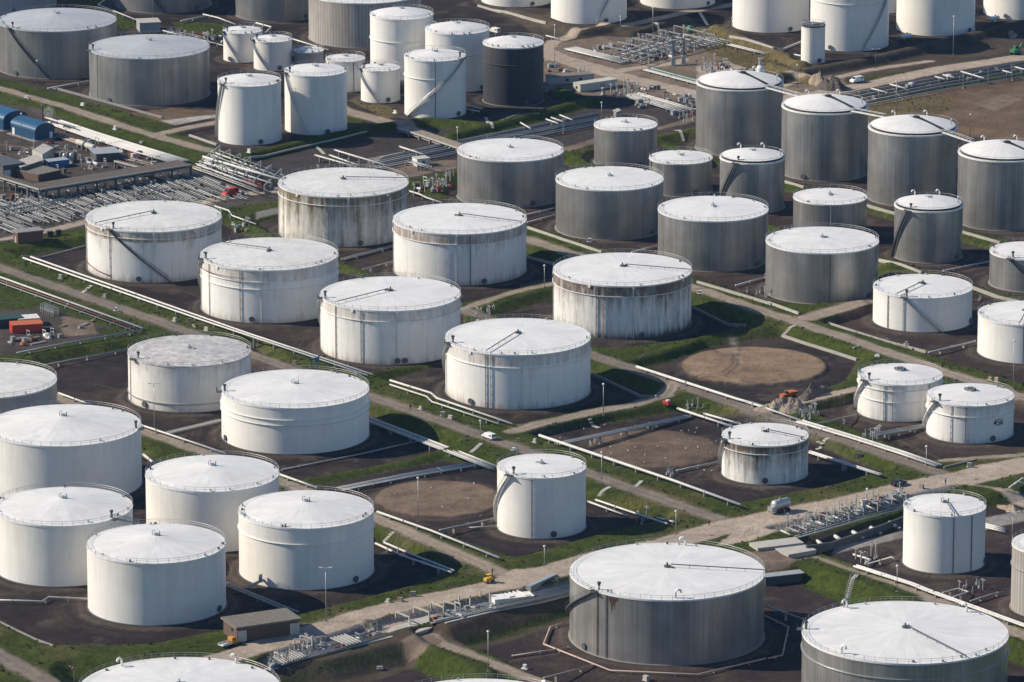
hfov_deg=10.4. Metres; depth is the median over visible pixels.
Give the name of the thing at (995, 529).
pipeline
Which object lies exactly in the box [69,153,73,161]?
upright vessel
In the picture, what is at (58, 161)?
cabin
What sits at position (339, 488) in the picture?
pipeline
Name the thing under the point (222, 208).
pipeline
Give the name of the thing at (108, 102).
wall
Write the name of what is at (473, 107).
pipeline
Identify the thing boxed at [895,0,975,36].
storage tank
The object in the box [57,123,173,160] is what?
pipeline
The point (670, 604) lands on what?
storage tank
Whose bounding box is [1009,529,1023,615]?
storage tank
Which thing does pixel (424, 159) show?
cabin
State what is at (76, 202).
pipeline
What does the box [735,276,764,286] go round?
pipeline
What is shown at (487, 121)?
steps
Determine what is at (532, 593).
pipeline
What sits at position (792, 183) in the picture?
wall
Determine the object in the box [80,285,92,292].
steps
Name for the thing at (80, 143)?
horizontal vessel
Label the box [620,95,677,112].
pipeline
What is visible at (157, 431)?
pipeline
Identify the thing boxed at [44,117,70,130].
pipeline
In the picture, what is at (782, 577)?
shed
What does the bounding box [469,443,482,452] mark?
steps
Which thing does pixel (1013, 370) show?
lamp post
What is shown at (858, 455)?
equipment box
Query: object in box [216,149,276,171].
pipeline
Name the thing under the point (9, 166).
shed
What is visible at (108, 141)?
pipeline
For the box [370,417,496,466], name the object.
pipeline
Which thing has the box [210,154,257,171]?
pipeline
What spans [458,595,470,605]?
pipe support frame
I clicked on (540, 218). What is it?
pipeline
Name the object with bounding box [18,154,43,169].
shelter
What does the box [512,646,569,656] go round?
pipeline
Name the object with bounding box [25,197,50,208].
pipeline
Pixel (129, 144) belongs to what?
pipeline
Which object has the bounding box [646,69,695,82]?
pipeline
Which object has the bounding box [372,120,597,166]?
pipeline
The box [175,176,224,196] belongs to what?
pipeline
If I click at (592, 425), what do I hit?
steps
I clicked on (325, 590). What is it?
lamp post
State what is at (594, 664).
pipeline
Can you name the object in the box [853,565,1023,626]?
pipeline
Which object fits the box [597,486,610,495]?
steps
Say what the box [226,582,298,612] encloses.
pipeline
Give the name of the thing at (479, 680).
storage tank
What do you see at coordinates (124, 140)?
pipeline
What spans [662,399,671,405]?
pump
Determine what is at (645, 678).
marker block
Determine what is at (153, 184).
pipeline
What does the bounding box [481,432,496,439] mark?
parked car
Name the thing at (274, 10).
storage tank
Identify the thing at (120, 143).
pipeline
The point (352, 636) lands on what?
pipeline
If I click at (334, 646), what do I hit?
pipeline
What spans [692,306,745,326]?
wall
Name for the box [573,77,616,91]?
cabin
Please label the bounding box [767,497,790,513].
tanker truck
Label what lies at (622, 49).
pipe support frame
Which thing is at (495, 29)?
parked car
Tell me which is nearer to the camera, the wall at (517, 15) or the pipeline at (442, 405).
the pipeline at (442, 405)
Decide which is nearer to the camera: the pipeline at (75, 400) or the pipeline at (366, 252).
the pipeline at (75, 400)
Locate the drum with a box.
[687,25,692,32]
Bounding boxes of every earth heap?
[809,71,823,85]
[997,504,1023,514]
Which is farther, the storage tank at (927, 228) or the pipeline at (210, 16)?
the pipeline at (210, 16)
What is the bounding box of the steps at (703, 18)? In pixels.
[698,12,708,24]
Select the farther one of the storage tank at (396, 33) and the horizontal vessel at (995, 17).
the horizontal vessel at (995, 17)
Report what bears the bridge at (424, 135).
on the ground at (768, 370)
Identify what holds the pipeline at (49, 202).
on the ground at (768, 370)
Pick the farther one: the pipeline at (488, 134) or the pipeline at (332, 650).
the pipeline at (488, 134)
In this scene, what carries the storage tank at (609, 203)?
on the ground at (768, 370)
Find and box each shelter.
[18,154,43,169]
[88,146,120,161]
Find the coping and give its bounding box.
[264,636,392,670]
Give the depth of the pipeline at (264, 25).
2076.16 m
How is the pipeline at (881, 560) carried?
on the ground at (768, 370)
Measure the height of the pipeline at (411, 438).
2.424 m
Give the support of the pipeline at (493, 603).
on the ground at (768, 370)
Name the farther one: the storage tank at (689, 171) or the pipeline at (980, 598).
the storage tank at (689, 171)
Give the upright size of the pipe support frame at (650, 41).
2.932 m
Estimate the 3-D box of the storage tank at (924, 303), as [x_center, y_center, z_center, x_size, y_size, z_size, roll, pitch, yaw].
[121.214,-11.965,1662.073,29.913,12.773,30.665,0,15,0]
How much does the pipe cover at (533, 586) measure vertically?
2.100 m
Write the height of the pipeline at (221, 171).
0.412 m
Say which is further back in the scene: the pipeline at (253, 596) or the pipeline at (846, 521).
the pipeline at (846, 521)
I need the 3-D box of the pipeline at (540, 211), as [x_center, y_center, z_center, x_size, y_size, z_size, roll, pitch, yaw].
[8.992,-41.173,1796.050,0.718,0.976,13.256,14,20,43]
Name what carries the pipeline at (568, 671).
on the ground at (768, 370)
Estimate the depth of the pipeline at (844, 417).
1551.67 m
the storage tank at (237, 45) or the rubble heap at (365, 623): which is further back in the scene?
the storage tank at (237, 45)
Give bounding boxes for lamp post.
[148,383,159,431]
[319,567,331,620]
[600,451,602,483]
[602,383,604,415]
[1007,512,1018,546]
[1013,340,1014,386]
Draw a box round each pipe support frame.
[201,145,220,171]
[211,149,230,175]
[222,153,240,179]
[232,157,251,181]
[243,160,261,185]
[253,164,271,189]
[264,168,281,193]
[293,638,304,648]
[299,635,312,647]
[395,611,410,624]
[413,606,429,620]
[430,601,444,614]
[443,601,456,611]
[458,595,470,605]
[480,590,490,601]
[604,45,648,55]
[618,41,662,55]
[632,37,675,52]
[646,33,688,42]
[660,29,699,38]
[674,25,715,38]
[804,517,821,526]
[819,513,835,525]
[835,509,849,521]
[849,504,863,515]
[868,501,878,511]
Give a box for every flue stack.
[671,40,674,65]
[681,39,685,64]
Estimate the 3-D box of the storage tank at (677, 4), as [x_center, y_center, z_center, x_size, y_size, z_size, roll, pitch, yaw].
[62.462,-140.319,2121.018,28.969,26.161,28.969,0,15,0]
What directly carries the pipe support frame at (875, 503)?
on the ground at (768, 370)
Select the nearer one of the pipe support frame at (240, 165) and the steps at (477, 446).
the steps at (477, 446)
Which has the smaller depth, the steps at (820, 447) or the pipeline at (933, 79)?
the steps at (820, 447)
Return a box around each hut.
[12,227,43,243]
[135,18,160,32]
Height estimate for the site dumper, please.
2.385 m
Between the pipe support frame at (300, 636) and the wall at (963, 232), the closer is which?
the pipe support frame at (300, 636)
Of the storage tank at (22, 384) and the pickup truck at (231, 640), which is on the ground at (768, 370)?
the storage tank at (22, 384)
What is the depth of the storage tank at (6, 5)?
2103.07 m
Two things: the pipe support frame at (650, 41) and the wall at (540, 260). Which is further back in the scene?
the pipe support frame at (650, 41)
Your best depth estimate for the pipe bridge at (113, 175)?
1827.03 m
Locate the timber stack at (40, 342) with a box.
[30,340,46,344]
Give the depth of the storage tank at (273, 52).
2002.74 m
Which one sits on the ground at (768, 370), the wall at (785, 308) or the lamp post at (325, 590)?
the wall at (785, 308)
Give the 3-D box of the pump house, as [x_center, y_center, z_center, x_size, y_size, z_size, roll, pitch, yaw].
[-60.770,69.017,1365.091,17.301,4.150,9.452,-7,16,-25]
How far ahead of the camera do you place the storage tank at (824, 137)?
1836.86 m
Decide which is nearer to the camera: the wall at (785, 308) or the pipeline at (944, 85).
the wall at (785, 308)
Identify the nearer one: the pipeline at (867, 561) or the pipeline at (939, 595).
the pipeline at (939, 595)
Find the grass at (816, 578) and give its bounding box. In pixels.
[0,0,1023,681]
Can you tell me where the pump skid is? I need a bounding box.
[268,665,278,670]
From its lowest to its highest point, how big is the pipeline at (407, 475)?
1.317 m
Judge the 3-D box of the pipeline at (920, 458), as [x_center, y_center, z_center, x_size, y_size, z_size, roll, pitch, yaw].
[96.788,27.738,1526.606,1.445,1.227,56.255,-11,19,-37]
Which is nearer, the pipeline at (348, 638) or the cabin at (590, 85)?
the pipeline at (348, 638)
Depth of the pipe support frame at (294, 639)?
1355.99 m
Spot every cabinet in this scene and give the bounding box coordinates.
[0,194,5,199]
[10,336,15,341]
[47,230,52,236]
[55,229,60,235]
[435,186,441,191]
[854,509,861,516]
[860,498,867,506]
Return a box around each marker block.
[396,597,403,601]
[410,591,415,596]
[642,674,649,681]
[966,462,972,467]
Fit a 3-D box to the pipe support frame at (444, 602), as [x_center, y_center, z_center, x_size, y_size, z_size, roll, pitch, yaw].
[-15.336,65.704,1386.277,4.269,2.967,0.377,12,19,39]
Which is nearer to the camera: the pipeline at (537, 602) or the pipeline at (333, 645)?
the pipeline at (333, 645)
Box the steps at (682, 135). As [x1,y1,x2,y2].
[675,130,684,141]
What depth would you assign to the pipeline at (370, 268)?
1723.34 m
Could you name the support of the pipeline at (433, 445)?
on the ground at (768, 370)
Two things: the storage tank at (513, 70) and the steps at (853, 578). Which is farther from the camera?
the storage tank at (513, 70)
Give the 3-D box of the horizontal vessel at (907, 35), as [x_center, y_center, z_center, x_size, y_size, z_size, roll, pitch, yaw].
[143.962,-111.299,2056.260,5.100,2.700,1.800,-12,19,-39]
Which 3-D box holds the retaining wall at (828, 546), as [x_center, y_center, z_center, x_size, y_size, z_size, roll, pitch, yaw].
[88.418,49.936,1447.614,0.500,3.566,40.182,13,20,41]
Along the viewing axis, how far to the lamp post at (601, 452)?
1489.51 m
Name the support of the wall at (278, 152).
on the ground at (768, 370)
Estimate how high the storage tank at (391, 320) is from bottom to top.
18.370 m
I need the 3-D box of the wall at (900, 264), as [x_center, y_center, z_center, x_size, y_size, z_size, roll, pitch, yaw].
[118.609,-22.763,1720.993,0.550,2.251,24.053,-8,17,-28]
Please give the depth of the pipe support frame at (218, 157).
1849.89 m
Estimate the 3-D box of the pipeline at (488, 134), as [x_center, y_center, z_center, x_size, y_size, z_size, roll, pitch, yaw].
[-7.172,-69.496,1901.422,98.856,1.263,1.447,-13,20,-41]
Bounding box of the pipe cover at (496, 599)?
[491,591,533,604]
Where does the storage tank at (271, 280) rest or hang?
on the ground at (768, 370)
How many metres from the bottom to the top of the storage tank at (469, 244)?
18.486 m
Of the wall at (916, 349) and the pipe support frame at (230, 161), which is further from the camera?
the pipe support frame at (230, 161)
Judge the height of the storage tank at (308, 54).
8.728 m
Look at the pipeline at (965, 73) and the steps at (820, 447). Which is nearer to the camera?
the steps at (820, 447)
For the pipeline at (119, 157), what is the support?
on the ground at (768, 370)
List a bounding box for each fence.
[223,195,276,207]
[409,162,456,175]
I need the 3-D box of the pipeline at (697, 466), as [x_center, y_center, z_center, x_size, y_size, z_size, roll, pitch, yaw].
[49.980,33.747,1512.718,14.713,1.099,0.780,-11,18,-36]
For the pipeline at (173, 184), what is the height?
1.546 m
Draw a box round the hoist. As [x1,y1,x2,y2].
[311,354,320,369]
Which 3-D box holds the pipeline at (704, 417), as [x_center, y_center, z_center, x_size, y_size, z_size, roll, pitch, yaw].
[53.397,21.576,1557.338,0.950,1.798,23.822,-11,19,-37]
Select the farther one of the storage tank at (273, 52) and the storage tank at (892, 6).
the storage tank at (892, 6)
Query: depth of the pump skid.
1339.26 m
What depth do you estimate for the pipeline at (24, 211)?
1790.91 m
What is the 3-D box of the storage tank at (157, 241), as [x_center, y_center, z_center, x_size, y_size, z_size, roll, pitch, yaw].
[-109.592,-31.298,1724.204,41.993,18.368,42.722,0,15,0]
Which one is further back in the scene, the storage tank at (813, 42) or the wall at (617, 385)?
the storage tank at (813, 42)
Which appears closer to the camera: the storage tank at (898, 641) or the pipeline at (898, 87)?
the storage tank at (898, 641)
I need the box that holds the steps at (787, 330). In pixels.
[781,325,796,336]
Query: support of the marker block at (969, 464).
on the ground at (768, 370)
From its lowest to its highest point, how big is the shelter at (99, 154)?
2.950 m
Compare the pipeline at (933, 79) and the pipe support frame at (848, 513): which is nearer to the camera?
the pipe support frame at (848, 513)
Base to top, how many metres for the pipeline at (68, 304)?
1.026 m
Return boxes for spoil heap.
[798,382,830,401]
[813,75,848,91]
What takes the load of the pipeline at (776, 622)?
on the ground at (768, 370)
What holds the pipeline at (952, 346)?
on the ground at (768, 370)
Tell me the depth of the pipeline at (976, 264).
1726.19 m
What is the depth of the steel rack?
1663.75 m
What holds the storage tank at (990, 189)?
on the ground at (768, 370)
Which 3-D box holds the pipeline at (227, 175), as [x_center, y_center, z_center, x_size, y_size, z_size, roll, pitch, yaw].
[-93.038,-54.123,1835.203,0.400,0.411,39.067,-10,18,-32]
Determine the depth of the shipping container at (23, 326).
1642.71 m
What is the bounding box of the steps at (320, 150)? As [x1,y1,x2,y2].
[315,146,325,153]
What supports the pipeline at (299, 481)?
on the ground at (768, 370)
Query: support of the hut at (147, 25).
on the ground at (768, 370)
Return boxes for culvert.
[381,616,431,633]
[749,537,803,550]
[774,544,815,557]
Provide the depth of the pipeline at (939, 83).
1978.30 m
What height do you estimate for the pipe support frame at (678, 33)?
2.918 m
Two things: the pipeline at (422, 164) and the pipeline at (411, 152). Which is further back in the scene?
the pipeline at (411, 152)
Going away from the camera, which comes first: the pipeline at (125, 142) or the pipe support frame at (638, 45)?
the pipeline at (125, 142)
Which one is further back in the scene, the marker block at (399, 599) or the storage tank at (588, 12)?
the storage tank at (588, 12)
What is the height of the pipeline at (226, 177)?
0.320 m
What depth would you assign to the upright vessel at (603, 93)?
1964.12 m
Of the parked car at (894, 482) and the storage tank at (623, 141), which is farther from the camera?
the storage tank at (623, 141)
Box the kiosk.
[613,108,620,116]
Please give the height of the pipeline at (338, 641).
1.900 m
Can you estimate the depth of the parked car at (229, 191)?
1816.58 m
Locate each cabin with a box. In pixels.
[44,157,69,167]
[412,155,429,166]
[545,71,593,84]
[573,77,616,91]
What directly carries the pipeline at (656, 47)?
on the pipe support frame at (650, 41)
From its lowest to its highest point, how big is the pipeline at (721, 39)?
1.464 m
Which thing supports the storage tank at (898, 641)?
on the ground at (768, 370)
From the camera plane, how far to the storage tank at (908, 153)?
1801.90 m
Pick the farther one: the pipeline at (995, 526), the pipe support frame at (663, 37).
the pipe support frame at (663, 37)
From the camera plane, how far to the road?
1525.46 m
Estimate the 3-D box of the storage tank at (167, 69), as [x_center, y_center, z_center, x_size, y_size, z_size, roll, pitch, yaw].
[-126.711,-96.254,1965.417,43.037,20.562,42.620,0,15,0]
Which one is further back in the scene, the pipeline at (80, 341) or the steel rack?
the steel rack
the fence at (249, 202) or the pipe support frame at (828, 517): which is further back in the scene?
the fence at (249, 202)
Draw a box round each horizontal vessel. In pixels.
[75,139,85,148]
[84,142,95,150]
[901,32,911,40]
[989,14,999,22]
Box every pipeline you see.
[0,204,41,221]
[0,276,142,328]
[0,279,138,329]
[0,282,133,330]
[0,596,87,603]
[10,205,36,208]
[11,208,39,214]
[17,329,142,353]
[22,257,367,375]
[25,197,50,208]
[30,256,372,374]
[37,194,84,213]
[37,199,62,205]
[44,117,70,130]
[44,348,127,366]
[47,80,88,88]
[48,121,170,160]
[48,122,167,161]
[49,205,73,208]
[56,132,155,163]
[56,133,150,163]
[56,134,149,163]
[56,135,149,164]
[56,136,146,164]
[57,122,179,160]
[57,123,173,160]
[58,120,186,161]
[58,392,142,425]
[60,120,188,160]
[61,195,91,208]
[75,127,183,161]
[98,0,134,21]
[131,186,158,192]
[139,178,169,190]
[142,425,226,453]
[142,453,156,464]
[162,179,184,188]
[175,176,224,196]
[181,15,204,21]
[193,166,259,190]
[193,168,259,192]
[195,166,255,188]
[196,163,257,186]
[199,161,255,182]
[199,163,265,187]
[202,156,280,189]
[202,158,268,183]
[202,161,271,187]
[203,14,235,24]
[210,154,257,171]
[211,151,278,176]
[215,206,256,224]
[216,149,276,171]
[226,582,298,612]
[226,584,293,612]
[256,22,271,32]
[276,648,333,663]
[279,473,317,488]
[281,439,421,470]
[281,632,385,660]
[281,635,382,665]
[288,627,390,653]
[289,629,386,655]
[292,38,328,50]
[300,630,387,654]
[314,154,356,167]
[329,154,358,165]
[330,637,348,646]
[334,149,385,169]
[334,636,352,645]
[337,462,471,488]
[337,635,355,644]
[338,463,473,489]
[340,464,473,489]
[340,634,358,643]
[341,245,392,259]
[343,464,478,490]
[344,246,392,259]
[344,634,362,642]
[362,261,392,271]
[369,122,593,168]
[369,418,496,467]
[369,420,493,468]
[369,421,490,469]
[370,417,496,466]
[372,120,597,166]
[372,124,593,168]
[374,118,597,163]
[375,542,451,575]
[376,511,499,558]
[377,116,597,161]
[379,114,597,159]
[382,112,597,157]
[383,542,454,573]
[389,379,512,424]
[389,384,498,423]
[399,146,423,155]
[408,161,428,169]
[409,190,442,203]
[411,160,432,169]
[430,592,569,623]
[434,590,569,621]
[437,589,569,618]
[439,517,493,532]
[445,586,569,614]
[445,587,569,615]
[445,594,569,623]
[450,584,569,611]
[466,104,482,109]
[467,525,496,530]
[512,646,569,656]
[520,122,531,130]
[525,207,554,214]
[527,214,554,222]
[538,434,741,505]
[543,622,765,675]
[543,664,593,681]
[554,415,685,443]
[557,415,689,444]
[559,416,691,445]
[564,48,621,62]
[567,48,623,62]
[570,47,626,62]
[572,47,628,61]
[575,46,631,61]
[587,500,627,516]
[595,499,667,523]
[612,55,644,63]
[614,33,682,57]
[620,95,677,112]
[622,36,689,59]
[625,95,678,111]
[627,94,685,111]
[629,38,698,60]
[631,93,688,111]
[631,245,657,252]
[634,93,690,110]
[636,365,767,406]
[637,40,705,63]
[638,92,695,109]
[643,69,695,83]
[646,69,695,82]
[648,68,695,81]
[651,68,695,79]
[654,67,695,78]
[656,516,674,522]
[676,461,717,471]
[677,407,732,426]
[703,412,741,424]
[710,36,732,42]
[727,44,764,53]
[730,44,767,53]
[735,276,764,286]
[746,402,800,420]
[765,615,788,658]
[767,605,803,620]
[795,505,902,536]
[796,421,935,466]
[796,507,902,538]
[798,500,902,531]
[799,420,938,465]
[799,502,902,533]
[802,420,941,464]
[806,414,856,426]
[806,498,902,526]
[808,451,879,475]
[809,450,881,474]
[816,424,921,442]
[818,425,921,443]
[820,426,922,444]
[844,61,1023,94]
[847,63,1023,95]
[851,65,1023,96]
[853,553,870,565]
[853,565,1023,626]
[856,66,1023,97]
[856,564,1023,624]
[859,69,1020,98]
[863,70,1023,99]
[865,72,1023,101]
[867,74,1023,102]
[868,76,1023,104]
[868,556,893,564]
[871,88,887,94]
[889,83,905,90]
[928,340,975,353]
[942,261,988,270]
[942,588,968,599]
[960,71,983,82]
[969,591,1002,601]
[985,523,1005,528]
[985,525,1005,530]
[985,526,1005,532]
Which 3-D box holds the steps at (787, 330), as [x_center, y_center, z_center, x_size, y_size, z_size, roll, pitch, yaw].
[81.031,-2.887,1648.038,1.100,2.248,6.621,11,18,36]
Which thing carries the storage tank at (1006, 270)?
on the ground at (768, 370)
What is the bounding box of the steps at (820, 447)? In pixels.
[815,438,830,449]
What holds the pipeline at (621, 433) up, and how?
on the ground at (768, 370)
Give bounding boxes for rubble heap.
[355,618,378,631]
[754,396,808,413]
[1008,30,1017,37]
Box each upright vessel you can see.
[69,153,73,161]
[601,87,605,95]
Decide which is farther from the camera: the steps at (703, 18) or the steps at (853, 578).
the steps at (703, 18)
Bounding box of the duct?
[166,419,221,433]
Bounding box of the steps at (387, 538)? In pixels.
[383,532,395,541]
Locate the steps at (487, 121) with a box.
[484,117,493,128]
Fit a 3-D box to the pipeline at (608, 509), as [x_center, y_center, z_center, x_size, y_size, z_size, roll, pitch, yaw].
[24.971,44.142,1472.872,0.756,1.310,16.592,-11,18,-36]
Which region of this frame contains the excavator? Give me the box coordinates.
[1010,43,1023,54]
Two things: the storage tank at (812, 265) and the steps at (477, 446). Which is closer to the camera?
the steps at (477, 446)
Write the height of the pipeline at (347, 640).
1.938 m
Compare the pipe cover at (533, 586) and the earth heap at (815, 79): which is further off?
the earth heap at (815, 79)
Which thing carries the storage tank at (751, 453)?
on the ground at (768, 370)
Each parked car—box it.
[222,187,238,195]
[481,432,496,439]
[489,27,500,33]
[850,75,863,82]
[890,479,906,486]
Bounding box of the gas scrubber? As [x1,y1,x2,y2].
[756,58,763,72]
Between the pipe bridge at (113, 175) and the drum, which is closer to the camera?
the pipe bridge at (113, 175)
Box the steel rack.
[40,302,58,315]
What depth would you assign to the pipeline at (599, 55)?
2025.87 m
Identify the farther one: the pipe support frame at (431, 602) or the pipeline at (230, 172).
the pipeline at (230, 172)
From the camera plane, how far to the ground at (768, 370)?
1601.69 m
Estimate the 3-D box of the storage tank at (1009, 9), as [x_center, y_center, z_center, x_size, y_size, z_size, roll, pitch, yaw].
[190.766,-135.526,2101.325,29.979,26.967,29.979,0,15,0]
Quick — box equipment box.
[856,452,861,458]
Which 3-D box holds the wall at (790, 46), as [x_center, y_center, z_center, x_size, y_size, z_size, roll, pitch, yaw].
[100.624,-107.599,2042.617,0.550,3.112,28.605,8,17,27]
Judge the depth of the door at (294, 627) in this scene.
1364.39 m
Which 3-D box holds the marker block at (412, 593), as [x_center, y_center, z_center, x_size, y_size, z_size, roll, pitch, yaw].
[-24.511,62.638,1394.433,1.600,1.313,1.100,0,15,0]
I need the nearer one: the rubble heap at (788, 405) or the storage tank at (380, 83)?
the rubble heap at (788, 405)
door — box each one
[4,170,10,176]
[238,630,246,642]
[290,622,299,634]
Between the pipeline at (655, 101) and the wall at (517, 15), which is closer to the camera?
the pipeline at (655, 101)
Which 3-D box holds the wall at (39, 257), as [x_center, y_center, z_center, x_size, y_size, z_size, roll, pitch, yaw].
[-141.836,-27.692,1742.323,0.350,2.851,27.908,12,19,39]
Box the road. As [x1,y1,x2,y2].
[0,3,1023,681]
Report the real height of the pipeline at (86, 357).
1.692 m
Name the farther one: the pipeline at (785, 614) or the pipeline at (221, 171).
the pipeline at (221, 171)
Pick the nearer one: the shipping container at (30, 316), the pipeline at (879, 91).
the shipping container at (30, 316)
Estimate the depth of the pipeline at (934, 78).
1986.75 m
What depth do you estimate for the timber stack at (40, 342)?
1630.38 m
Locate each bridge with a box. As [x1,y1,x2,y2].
[0,174,46,200]
[26,160,191,199]
[114,160,151,180]
[397,126,462,149]
[765,84,798,95]
[851,107,885,116]
[942,129,973,142]
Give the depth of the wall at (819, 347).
1632.55 m
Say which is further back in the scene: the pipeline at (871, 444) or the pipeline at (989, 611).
the pipeline at (871, 444)
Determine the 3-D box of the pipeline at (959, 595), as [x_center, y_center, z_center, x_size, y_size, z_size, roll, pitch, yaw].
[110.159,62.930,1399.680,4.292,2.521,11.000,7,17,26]
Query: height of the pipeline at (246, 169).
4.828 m
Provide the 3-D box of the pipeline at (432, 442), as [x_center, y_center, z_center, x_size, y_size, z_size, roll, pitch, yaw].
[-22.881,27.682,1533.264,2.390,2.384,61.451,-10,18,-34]
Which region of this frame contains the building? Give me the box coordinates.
[16,165,60,181]
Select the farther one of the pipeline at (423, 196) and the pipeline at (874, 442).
the pipeline at (423, 196)
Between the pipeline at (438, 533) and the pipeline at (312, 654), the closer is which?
the pipeline at (312, 654)
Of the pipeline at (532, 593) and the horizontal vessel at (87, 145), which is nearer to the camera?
the pipeline at (532, 593)
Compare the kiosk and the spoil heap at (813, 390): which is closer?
the spoil heap at (813, 390)
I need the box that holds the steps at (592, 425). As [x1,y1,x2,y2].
[588,418,600,427]
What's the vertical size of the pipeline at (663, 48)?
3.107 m
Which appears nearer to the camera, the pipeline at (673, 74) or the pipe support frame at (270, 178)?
the pipe support frame at (270, 178)
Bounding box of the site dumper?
[779,389,798,397]
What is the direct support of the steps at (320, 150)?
on the ground at (768, 370)
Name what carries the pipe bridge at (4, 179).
on the ground at (768, 370)
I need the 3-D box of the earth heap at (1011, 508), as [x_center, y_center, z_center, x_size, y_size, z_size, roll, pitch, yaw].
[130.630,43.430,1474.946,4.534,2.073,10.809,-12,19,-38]
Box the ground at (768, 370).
[0,0,1023,681]
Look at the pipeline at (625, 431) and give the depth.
1542.63 m
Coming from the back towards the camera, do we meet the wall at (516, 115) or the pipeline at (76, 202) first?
the wall at (516, 115)
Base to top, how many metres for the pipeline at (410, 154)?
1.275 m
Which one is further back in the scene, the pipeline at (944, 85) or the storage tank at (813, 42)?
the storage tank at (813, 42)
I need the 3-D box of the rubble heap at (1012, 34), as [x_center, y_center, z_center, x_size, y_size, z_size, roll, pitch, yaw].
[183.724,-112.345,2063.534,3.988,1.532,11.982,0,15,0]
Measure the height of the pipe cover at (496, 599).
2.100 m
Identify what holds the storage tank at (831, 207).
on the ground at (768, 370)
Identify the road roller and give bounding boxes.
[483,573,494,583]
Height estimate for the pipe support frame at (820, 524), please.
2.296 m
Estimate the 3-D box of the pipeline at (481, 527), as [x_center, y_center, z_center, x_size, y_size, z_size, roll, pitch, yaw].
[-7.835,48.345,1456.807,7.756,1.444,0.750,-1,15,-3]
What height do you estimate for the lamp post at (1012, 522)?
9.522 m
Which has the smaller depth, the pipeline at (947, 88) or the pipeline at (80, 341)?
the pipeline at (80, 341)
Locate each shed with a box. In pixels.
[0,105,27,131]
[0,155,24,176]
[7,115,55,141]
[32,143,53,162]
[764,569,804,585]
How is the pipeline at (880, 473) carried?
on the ground at (768, 370)
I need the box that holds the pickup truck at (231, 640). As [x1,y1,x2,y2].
[218,636,238,647]
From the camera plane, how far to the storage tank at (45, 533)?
1409.36 m
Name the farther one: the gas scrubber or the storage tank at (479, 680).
the gas scrubber
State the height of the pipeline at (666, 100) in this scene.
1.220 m
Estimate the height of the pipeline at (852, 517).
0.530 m
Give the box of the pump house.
[221,608,301,642]
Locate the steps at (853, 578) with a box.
[844,571,859,598]
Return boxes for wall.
[0,621,53,645]
[21,245,85,258]
[52,86,162,117]
[189,134,216,145]
[245,131,366,158]
[465,113,539,123]
[477,5,546,23]
[527,226,601,252]
[527,256,553,264]
[590,372,657,397]
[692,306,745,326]
[696,281,771,304]
[729,35,774,48]
[768,301,799,314]
[772,41,800,50]
[782,334,857,360]
[785,180,804,188]
[806,516,902,551]
[828,322,887,341]
[867,204,1000,243]
[878,259,921,272]
[887,341,925,352]
[943,459,976,467]
[973,286,1019,300]
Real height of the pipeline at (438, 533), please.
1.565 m
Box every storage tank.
[0,0,56,13]
[0,4,116,79]
[0,358,56,413]
[0,400,144,497]
[0,482,140,587]
[79,652,279,681]
[85,197,221,282]
[86,31,210,105]
[86,519,227,625]
[115,0,211,13]
[127,331,250,412]
[145,450,278,552]
[197,233,338,323]
[215,70,281,145]
[216,365,369,454]
[220,22,262,62]
[235,0,308,21]
[237,486,374,590]
[250,31,291,71]
[277,164,408,247]
[282,60,347,135]
[293,43,323,64]
[308,0,420,48]
[317,272,461,364]
[325,50,364,92]
[357,60,400,103]
[369,4,433,80]
[392,199,526,285]
[403,45,466,118]
[416,674,546,681]
[425,18,489,92]
[442,314,591,409]
[456,134,563,207]
[480,0,550,7]
[482,32,544,106]
[493,449,586,539]
[550,0,627,24]
[552,249,692,339]
[555,162,663,240]
[565,536,764,665]
[593,114,657,167]
[639,0,715,8]
[649,146,712,196]
[658,192,768,271]
[695,66,783,155]
[718,418,808,484]
[719,143,784,212]
[731,0,808,32]
[764,223,878,303]
[781,89,868,181]
[793,184,866,231]
[796,596,1008,681]
[801,19,825,63]
[810,0,888,51]
[854,359,943,422]
[867,110,957,205]
[872,270,972,332]
[889,0,896,13]
[891,189,962,263]
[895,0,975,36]
[901,489,985,574]
[922,379,1014,443]
[957,135,1023,230]
[976,297,1023,363]
[982,0,1023,19]
[988,238,1023,292]
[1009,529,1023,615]
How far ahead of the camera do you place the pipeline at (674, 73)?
1996.05 m
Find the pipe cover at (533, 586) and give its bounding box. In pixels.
[525,573,556,592]
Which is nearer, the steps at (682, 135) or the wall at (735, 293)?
the wall at (735, 293)
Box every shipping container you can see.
[0,313,23,327]
[9,319,43,333]
[18,314,39,320]
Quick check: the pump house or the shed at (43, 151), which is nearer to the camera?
the pump house
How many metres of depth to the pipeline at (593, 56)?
2025.17 m
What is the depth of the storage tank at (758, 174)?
1792.98 m
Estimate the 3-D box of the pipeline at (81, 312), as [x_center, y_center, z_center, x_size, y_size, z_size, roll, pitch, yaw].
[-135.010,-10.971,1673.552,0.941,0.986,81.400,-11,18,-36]
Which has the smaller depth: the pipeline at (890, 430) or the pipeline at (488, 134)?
the pipeline at (890, 430)
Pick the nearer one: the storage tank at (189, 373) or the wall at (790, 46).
the storage tank at (189, 373)
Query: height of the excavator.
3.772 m
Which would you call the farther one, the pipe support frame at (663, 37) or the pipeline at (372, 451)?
the pipe support frame at (663, 37)
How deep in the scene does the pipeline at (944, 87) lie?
1963.58 m
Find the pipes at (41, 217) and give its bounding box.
[0,171,247,232]
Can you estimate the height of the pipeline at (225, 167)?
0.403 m
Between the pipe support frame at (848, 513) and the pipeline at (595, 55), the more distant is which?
the pipeline at (595, 55)

